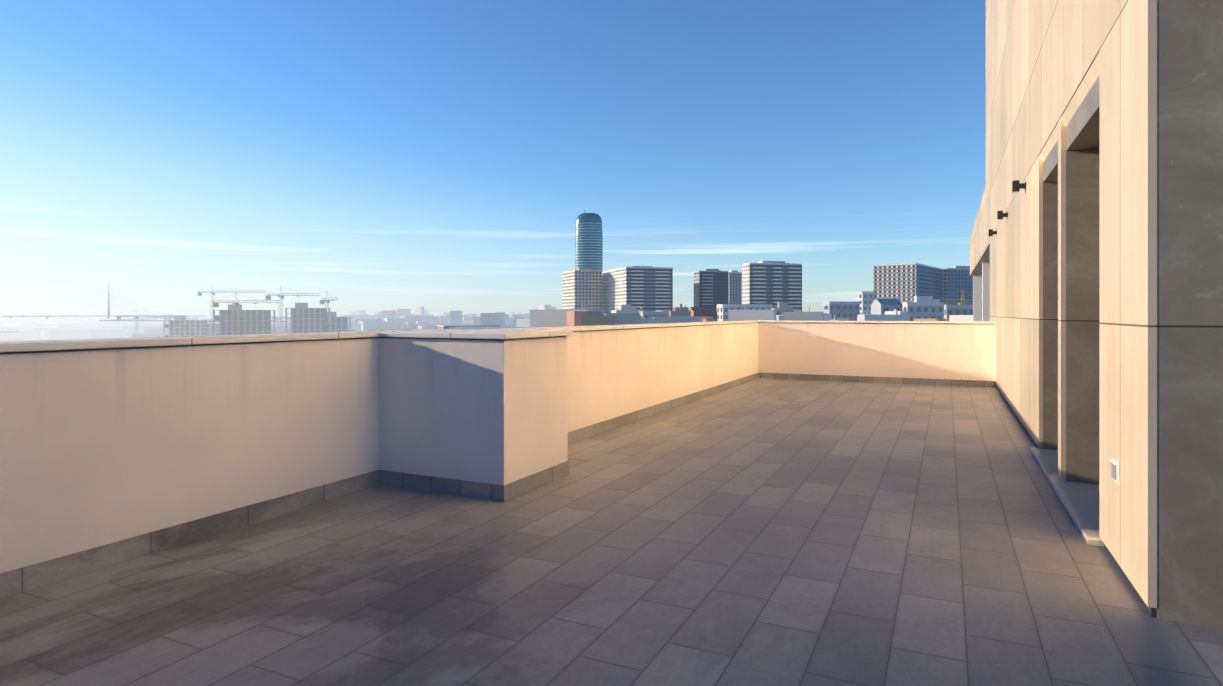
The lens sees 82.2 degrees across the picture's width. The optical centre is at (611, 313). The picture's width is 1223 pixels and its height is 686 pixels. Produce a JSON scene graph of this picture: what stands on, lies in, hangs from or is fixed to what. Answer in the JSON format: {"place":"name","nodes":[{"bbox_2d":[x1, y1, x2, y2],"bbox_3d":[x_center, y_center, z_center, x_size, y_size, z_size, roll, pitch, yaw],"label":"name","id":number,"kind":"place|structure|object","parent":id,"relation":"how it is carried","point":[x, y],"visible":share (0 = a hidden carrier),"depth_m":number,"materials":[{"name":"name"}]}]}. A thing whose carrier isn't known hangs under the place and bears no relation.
{"place":"outdoors","nodes":[
{"label":"outdoors","id":0,"kind":"place"},
{"bbox_2d":[0,314,515,341],"bbox_3d":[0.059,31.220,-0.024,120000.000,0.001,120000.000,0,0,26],"label":"ground","id":1,"kind":"structure","parent":0,"point":[40,339],"depth_m":12150.28,"materials":[{"name":"grey"}]},
{"bbox_2d":[2,284,156,318],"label":"cable-stayed bridge","id":2,"kind":"structure","parent":1,"relation":"on","point":[108,316],"depth_m":3397.28,"materials":[{"name":"paint"}]},
{"bbox_2d":[99,316,212,322],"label":"bridge","id":3,"kind":"structure","parent":1,"relation":"on","point":[165,317],"depth_m":1486.20,"materials":[{"name":"paint"}]},
{"bbox_2d":[116,310,203,337],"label":"crane","id":4,"kind":"object","parent":1,"relation":"on","point":[136,317],"visible":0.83,"depth_m":643.87,"materials":[{"name":"paint"}]},
{"bbox_2d":[163,316,210,336],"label":"building","id":5,"kind":"structure","parent":1,"relation":"on","point":[180,326],"depth_m":595.66,"materials":[{"name":"paint"}]},
{"bbox_2d":[207,320,218,335],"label":"building","id":6,"kind":"structure","parent":1,"relation":"on","point":[216,329],"depth_m":640.65,"materials":[{"name":"paint"}]},
{"bbox_2d":[197,285,266,334],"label":"crane","id":7,"kind":"object","parent":1,"relation":"on","point":[200,293],"visible":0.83,"depth_m":594.96,"materials":[{"name":"paint"}]},
{"bbox_2d":[213,304,274,334],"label":"building","id":8,"kind":"structure","parent":1,"relation":"on","point":[248,324],"depth_m":447.33,"materials":[{"name":"paint"}]},
{"bbox_2d":[212,294,278,334],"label":"crane","id":9,"kind":"object","parent":1,"relation":"on","point":[217,305],"visible":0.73,"depth_m":446.13,"materials":[{"name":"paint"}]},
{"bbox_2d":[208,316,290,322],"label":"buildings","id":10,"kind":"structure","parent":1,"relation":"on","point":[280,318],"depth_m":1340.04,"materials":[{"name":"paint"}]},
{"bbox_2d":[0,305,555,338],"bbox_3d":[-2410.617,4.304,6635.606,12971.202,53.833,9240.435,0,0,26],"label":"distant city","id":11,"kind":"object","parent":1,"relation":"on","point":[77,327],"visible":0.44,"depth_m":1049.85,"materials":[{"name":"paint"}]},
{"bbox_2d":[266,288,319,331],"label":"crane","id":12,"kind":"object","parent":1,"relation":"on","point":[268,297],"visible":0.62,"depth_m":466.62,"materials":[{"name":"paint"}]},
{"bbox_2d":[285,303,329,332],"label":"building","id":13,"kind":"structure","parent":1,"relation":"on","point":[305,318],"depth_m":462.27,"materials":[{"name":"paint"}]},
{"bbox_2d":[320,291,336,311],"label":"crane","id":14,"kind":"object","parent":1,"relation":"on","point":[324,302],"visible":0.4,"depth_m":476.57,"materials":[{"name":"paint"}]},
{"bbox_2d":[326,312,350,331],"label":"building","id":15,"kind":"structure","parent":1,"relation":"on","point":[337,324],"depth_m":473.04,"materials":[{"name":"paint"}]},
{"bbox_2d":[436,325,499,328],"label":"building","id":16,"kind":"structure","parent":1,"relation":"on","point":[441,327],"depth_m":915.01,"materials":[{"name":"paint"}]},
{"bbox_2d":[611,305,638,312],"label":"building","id":17,"kind":"structure","parent":1,"relation":"on","point":[625,309],"depth_m":262.47,"materials":[{"name":"paint"}]},
{"bbox_2d":[639,311,668,317],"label":"building","id":18,"kind":"structure","parent":1,"relation":"on","point":[647,314],"depth_m":251.69,"materials":[{"name":"paint"}]},
{"bbox_2d":[673,307,688,310],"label":"building","id":19,"kind":"structure","parent":1,"relation":"on","point":[678,308],"depth_m":231.38,"materials":[{"name":"paint"}]},
{"bbox_2d":[717,304,771,320],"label":"building","id":20,"kind":"structure","parent":1,"relation":"on","point":[722,312],"depth_m":303.33,"materials":[{"name":"paint"}]},
{"bbox_2d":[771,303,793,314],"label":"building","id":21,"kind":"structure","parent":1,"relation":"on","point":[781,308],"depth_m":282.99,"materials":[{"name":"paint"}]},
{"bbox_2d":[823,301,859,320],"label":"building","id":22,"kind":"structure","parent":1,"relation":"on","point":[844,309],"depth_m":273.55,"materials":[{"name":"paint"}]},
{"bbox_2d":[858,291,872,313],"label":"building","id":23,"kind":"structure","parent":1,"relation":"on","point":[865,299],"depth_m":332.95,"materials":[{"name":"paint"}]},
{"bbox_2d":[902,296,943,320],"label":"building","id":24,"kind":"structure","parent":1,"relation":"on","point":[924,307],"depth_m":234.19,"materials":[{"name":"paint"}]},
{"bbox_2d":[933,290,972,304],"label":"crane","id":25,"kind":"object","parent":1,"relation":"on","point":[962,303],"visible":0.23,"depth_m":331.94,"materials":[{"name":"paint"}]},
{"bbox_2d":[944,305,972,318],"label":"building","id":26,"kind":"structure","parent":1,"relation":"on","point":[958,309],"depth_m":217.78,"materials":[{"name":"paint"}]},
{"bbox_2d":[0,0,985,313],"label":"sky","id":27,"kind":"structure","parent":0,"point":[437,156],"materials":[{"name":"blue"}]},
{"bbox_2d":[563,268,601,309],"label":"building","id":28,"kind":"structure","parent":0,"point":[581,286],"depth_m":645.37,"materials":[{"name":"paint"}]},
{"bbox_2d":[575,210,602,271],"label":"glass tower","id":29,"kind":"structure","parent":0,"point":[588,243],"depth_m":989.52,"materials":[{"name":"teal glass"}]},
{"bbox_2d":[602,266,672,312],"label":"office building","id":30,"kind":"structure","parent":0,"point":[648,288],"depth_m":608.53,"materials":[{"name":"paint"}]},
{"bbox_2d":[689,307,716,320],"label":"building","id":31,"kind":"structure","parent":0,"point":[703,311],"depth_m":241.97,"materials":[{"name":"paint"}]},
{"bbox_2d":[694,269,728,310],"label":"tower","id":32,"kind":"structure","parent":0,"point":[711,287],"depth_m":655.37,"materials":[{"name":"paint"}]},
{"bbox_2d":[729,270,741,303],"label":"tower","id":33,"kind":"structure","parent":0,"point":[735,286],"depth_m":723.48,"materials":[{"name":"paint"}]},
{"bbox_2d":[530,304,972,327],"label":"city buildings","id":34,"kind":"structure","parent":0,"point":[564,317],"depth_m":174.64,"materials":[{"name":"paint"}]},
{"bbox_2d":[742,261,801,311],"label":"office building","id":35,"kind":"structure","parent":0,"point":[773,283],"depth_m":566.71,"materials":[{"name":"paint"}]},
{"bbox_2d":[871,299,901,314],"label":"house","id":36,"kind":"structure","parent":0,"point":[880,306],"depth_m":252.82,"materials":[{"name":"paint"}]},
{"bbox_2d":[873,263,942,302],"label":"office building","id":37,"kind":"structure","parent":0,"point":[904,282],"depth_m":535.57,"materials":[{"name":"paint"}]},
{"bbox_2d":[943,266,972,304],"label":"tower","id":38,"kind":"structure","parent":0,"point":[956,279],"depth_m":566.45,"materials":[{"name":"paint"}]},
{"bbox_2d":[1043,76,1098,181],"bbox_3d":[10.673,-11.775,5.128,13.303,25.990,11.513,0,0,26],"label":"lintel","id":39,"kind":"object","parent":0,"point":[1083,123],"visible":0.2,"depth_m":4.53,"materials":[{"name":"beige concrete"}]},
{"bbox_2d":[990,0,1222,627],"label":"building wall","id":40,"kind":"structure","parent":0,"point":[1106,279],"depth_m":3.19,"materials":[{"name":"beige concrete"}]},
{"bbox_3d":[8.685,16.230,6.379,17.970,29.980,37.000,0,0,26],"label":"building","id":41,"kind":"object","parent":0,"visible":0},
{"bbox_2d":[0,323,995,572],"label":"parapet","id":42,"kind":"structure","parent":41,"relation":"on","point":[98,448],"depth_m":4.57,"materials":[{"name":"paint"}]},
{"bbox_2d":[0,372,995,598],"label":"baseboard","id":43,"kind":"structure","parent":42,"relation":"attached to","point":[26,578],"depth_m":4.55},
{"bbox_2d":[0,320,995,353],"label":"parapet coping","id":44,"kind":"object","parent":42,"relation":"on","point":[47,345],"visible":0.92,"depth_m":4.60,"materials":[{"name":"concrete"}]},
{"bbox_2d":[0,378,1222,685],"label":"terrace floor","id":45,"kind":"structure","parent":41,"relation":"on","point":[782,532],"depth_m":3.19,"materials":[{"name":"tile"}]},
{"bbox_2d":[1030,447,1103,546],"bbox_3d":[3.355,1.203,4.845,0.530,0.035,2.810,0,0,26],"label":"door threshold","id":46,"kind":"object","parent":45,"relation":"on","point":[1080,501],"depth_m":4.54,"materials":[{"name":"beige stone"}]},
{"bbox_2d":[970,0,989,320],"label":"neighbour loggia","id":47,"kind":"object","parent":41,"relation":"on","point":[979,255],"visible":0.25,"depth_m":17.43,"materials":[{"name":"beige stone"}]},
{"bbox_2d":[988,229,996,236],"bbox_3d":[6.175,-1.310,11.350,0.120,0.114,0.080,0,0,26],"label":"wall lamp","id":48,"kind":"object","parent":41,"relation":"attached to","point":[991,232],"visible":1,"depth_m":11.33,"materials":[{"name":"brown metal"}]},
{"bbox_2d":[997,211,1007,219],"bbox_3d":[5.204,-1.310,9.321,0.120,0.114,0.080,0,0,26],"label":"wall lamp","id":49,"kind":"object","parent":41,"relation":"attached to","point":[1000,215],"visible":1,"depth_m":9.29,"materials":[{"name":"brown metal"}]},
{"bbox_2d":[1012,180,1025,192],"bbox_3d":[4.189,-1.310,7.201,0.120,0.114,0.080,0,0,26],"label":"wall lamp","id":50,"kind":"object","parent":41,"relation":"attached to","point":[1016,185],"visible":1,"depth_m":7.18,"materials":[{"name":"brown metal"}]},
{"bbox_2d":[1110,459,1119,483],"bbox_3d":[2.384,0.745,3.320,0.024,0.100,0.100,0,0,26],"label":"outdoor socket","id":51,"kind":"object","parent":41,"relation":"attached to","point":[1115,469],"visible":1,"depth_m":3.29,"materials":[{"name":"white plastic"}]}
]}

